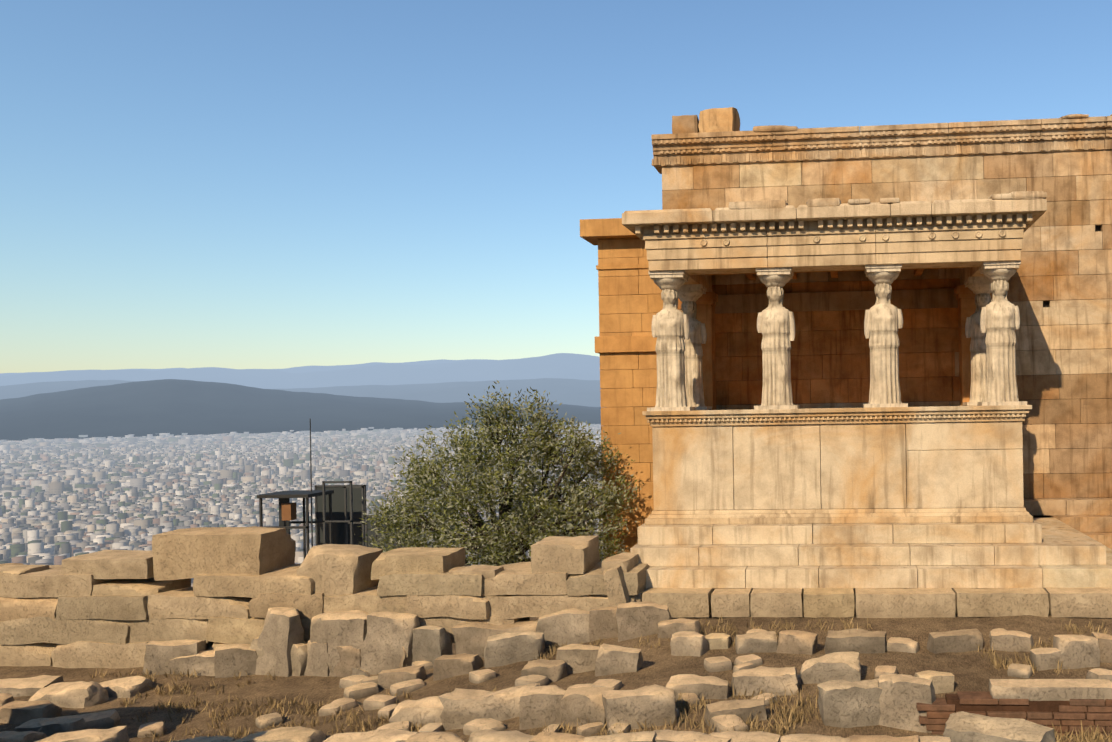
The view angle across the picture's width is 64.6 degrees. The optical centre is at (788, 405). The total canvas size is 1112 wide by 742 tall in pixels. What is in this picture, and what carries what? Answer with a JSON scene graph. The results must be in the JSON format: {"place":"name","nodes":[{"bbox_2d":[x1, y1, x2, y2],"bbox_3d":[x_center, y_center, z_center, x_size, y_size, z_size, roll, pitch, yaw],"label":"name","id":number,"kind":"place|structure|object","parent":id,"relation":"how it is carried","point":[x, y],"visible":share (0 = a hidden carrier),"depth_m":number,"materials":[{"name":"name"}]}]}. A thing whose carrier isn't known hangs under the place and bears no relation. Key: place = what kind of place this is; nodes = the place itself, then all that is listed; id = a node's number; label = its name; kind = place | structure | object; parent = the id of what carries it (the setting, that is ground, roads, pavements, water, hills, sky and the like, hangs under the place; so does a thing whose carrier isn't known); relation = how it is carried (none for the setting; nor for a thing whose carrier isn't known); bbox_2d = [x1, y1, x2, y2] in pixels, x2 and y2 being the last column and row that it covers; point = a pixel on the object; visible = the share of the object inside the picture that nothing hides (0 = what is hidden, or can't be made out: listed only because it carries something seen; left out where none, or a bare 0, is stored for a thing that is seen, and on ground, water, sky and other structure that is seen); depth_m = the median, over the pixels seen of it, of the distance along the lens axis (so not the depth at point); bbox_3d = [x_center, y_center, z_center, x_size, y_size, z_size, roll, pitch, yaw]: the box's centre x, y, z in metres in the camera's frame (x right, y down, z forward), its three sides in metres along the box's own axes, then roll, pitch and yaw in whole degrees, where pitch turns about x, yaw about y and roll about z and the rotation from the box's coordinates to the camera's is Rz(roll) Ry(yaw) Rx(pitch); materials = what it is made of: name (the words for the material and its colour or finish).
{"place":"outdoors","nodes":[
{"label":"outdoors","id":0,"kind":"place"},
{"bbox_2d":[0,359,492,375],"bbox_3d":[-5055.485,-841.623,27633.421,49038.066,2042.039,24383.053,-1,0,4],"label":"distant mountain range","id":1,"kind":"structure","parent":0,"point":[301,369],"depth_m":28384.69,"materials":[{"name":"blue"}]},
{"bbox_2d":[0,353,599,388],"bbox_3d":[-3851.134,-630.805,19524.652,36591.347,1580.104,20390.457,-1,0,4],"label":"distant mountains","id":2,"kind":"structure","parent":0,"point":[571,366],"depth_m":18406.20,"materials":[{"name":"blue"}]},
{"bbox_2d":[0,379,600,440],"bbox_3d":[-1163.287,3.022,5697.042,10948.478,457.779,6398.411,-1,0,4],"label":"ridge","id":3,"kind":"structure","parent":0,"point":[175,407],"depth_m":4297.94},
{"bbox_2d":[0,378,600,406],"bbox_3d":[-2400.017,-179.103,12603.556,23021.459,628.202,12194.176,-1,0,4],"label":"hills","id":4,"kind":"structure","parent":0,"point":[575,392],"depth_m":12186.82,"materials":[{"name":"blue"}]},
{"bbox_2d":[0,437,1111,741],"bbox_3d":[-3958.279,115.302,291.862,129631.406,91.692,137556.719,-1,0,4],"label":"ground","id":5,"kind":"structure","parent":0,"point":[662,665],"depth_m":10.90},
{"bbox_2d":[0,423,602,586],"bbox_3d":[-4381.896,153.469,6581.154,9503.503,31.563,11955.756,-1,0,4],"label":"city","id":6,"kind":"object","parent":5,"relation":"on","point":[61,499],"visible":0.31,"depth_m":1102.43},
{"bbox_2d":[0,526,649,668],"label":"stone wall","id":7,"kind":"structure","parent":5,"relation":"on","point":[116,609],"depth_m":12.93,"materials":[{"name":"beige stone"}]},
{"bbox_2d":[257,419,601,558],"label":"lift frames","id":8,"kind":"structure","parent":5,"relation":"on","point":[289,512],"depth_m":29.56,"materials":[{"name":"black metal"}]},
{"bbox_2d":[279,498,289,533],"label":"dark lift panels","id":9,"kind":"object","parent":8,"relation":"attached to","point":[284,522],"depth_m":30.10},
{"bbox_2d":[317,487,407,548],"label":"lift glazing","id":10,"kind":"structure","parent":8,"relation":"attached to","point":[338,532],"depth_m":31.73,"materials":[{"name":"black glass"}]},
{"bbox_2d":[354,380,643,565],"bbox_3d":[-7.637,3.039,21.977,7.693,7.439,5.169,-1,0,4],"label":"olive","id":11,"kind":"object","parent":5,"relation":"on","point":[423,475],"depth_m":21.60,"materials":[{"name":"green plant"}]},
{"bbox_2d":[0,602,1111,741],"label":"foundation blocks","id":12,"kind":"structure","parent":5,"relation":"on","point":[398,653],"depth_m":10.15,"materials":[{"name":"grey stone"}]},
{"bbox_2d":[580,218,662,558],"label":"wall","id":13,"kind":"structure","parent":5,"relation":"on","point":[630,301],"depth_m":23.20,"materials":[{"name":"stone"}]},
{"bbox_2d":[602,587,1111,617],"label":"porch foundation","id":14,"kind":"object","parent":5,"relation":"on","point":[1090,602],"visible":0.67,"depth_m":12.35,"materials":[{"name":"beige stone"}]},
{"bbox_2d":[630,405,1111,588],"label":"porch base","id":15,"kind":"object","parent":14,"relation":"on","point":[907,497],"visible":1,"depth_m":13.45,"materials":[{"name":"stone"}]},
{"bbox_2d":[647,270,694,410],"bbox_3d":[-2.012,-1.070,14.143,0.736,2.330,0.612,-1,0,4],"label":"caryatid","id":16,"kind":"object","parent":15,"relation":"on","point":[670,328],"visible":1,"depth_m":13.98,"materials":[{"name":"stone"}]},
{"bbox_2d":[677,284,711,409],"bbox_3d":[-1.878,-1.073,15.749,0.718,2.330,0.592,-1,0,4],"label":"caryatid","id":17,"kind":"object","parent":15,"relation":"on","point":[690,295],"visible":0.62,"depth_m":15.58,"materials":[{"name":"stone"}]},
{"bbox_2d":[754,267,799,408],"bbox_3d":[-0.216,-1.101,14.017,0.718,2.330,0.592,-1,0,4],"label":"caryatid","id":18,"kind":"object","parent":15,"relation":"on","point":[775,323],"visible":1,"depth_m":13.86,"materials":[{"name":"stone"}]},
{"bbox_2d":[622,198,1046,409],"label":"porch entablature","id":19,"kind":"structure","parent":15,"relation":"on","point":[966,237],"depth_m":13.59,"materials":[{"name":"stone"}]},
{"bbox_2d":[728,191,1046,208],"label":"broken stones","id":20,"kind":"object","parent":19,"relation":"on","point":[819,202],"visible":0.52,"depth_m":13.32,"materials":[{"name":"stone"}]},
{"bbox_2d":[863,264,907,407],"bbox_3d":[1.585,-1.131,13.889,0.718,2.330,0.592,-1,0,4],"label":"caryatid","id":21,"kind":"object","parent":15,"relation":"on","point":[883,321],"visible":1,"depth_m":13.73,"materials":[{"name":"stone"}]},
{"bbox_2d":[963,276,991,405],"bbox_3d":[3.588,-1.164,15.361,0.718,2.330,0.592,-1,0,4],"label":"caryatid","id":22,"kind":"object","parent":15,"relation":"on","point":[980,287],"visible":0.58,"depth_m":15.21,"materials":[{"name":"stone"}]},
{"bbox_2d":[977,261,1026,405],"bbox_3d":[3.494,-1.163,13.753,0.736,2.330,0.612,-1,0,4],"label":"caryatid","id":23,"kind":"object","parent":15,"relation":"on","point":[1000,319],"visible":1,"depth_m":13.59,"materials":[{"name":"stone"}]},
{"bbox_2d":[916,691,1111,735],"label":"brick remains","id":24,"kind":"object","parent":5,"relation":"on","point":[1071,715],"visible":0.69,"depth_m":7.92,"materials":[{"name":"red brick"}]},
{"bbox_2d":[989,679,1111,700],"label":"stone slab","id":25,"kind":"structure","parent":24,"relation":"on","point":[1049,689],"depth_m":7.93,"materials":[{"name":"beige stone"}]},
{"bbox_2d":[0,0,1111,372],"label":"sky","id":26,"kind":"structure","parent":0,"point":[232,184],"materials":[{"name":"blue"}]},
{"bbox_2d":[88,615,1111,741],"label":"dry grass","id":27,"kind":"structure","parent":0,"point":[793,718],"depth_m":10.08,"materials":[{"name":"brown plant"}]},
{"bbox_2d":[651,116,1111,548],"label":"temple wall","id":28,"kind":"structure","parent":0,"point":[1065,268],"depth_m":16.60,"materials":[{"name":"stone"}]},
{"bbox_2d":[672,107,1111,133],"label":"stone blocks","id":29,"kind":"structure","parent":28,"relation":"on","point":[718,120],"depth_m":16.94,"materials":[{"name":"stone"}]},
{"bbox_2d":[738,166,1110,424],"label":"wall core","id":30,"kind":"object","parent":28,"relation":"attached to","point":[1046,303],"depth_m":16.75,"materials":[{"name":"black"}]}
]}

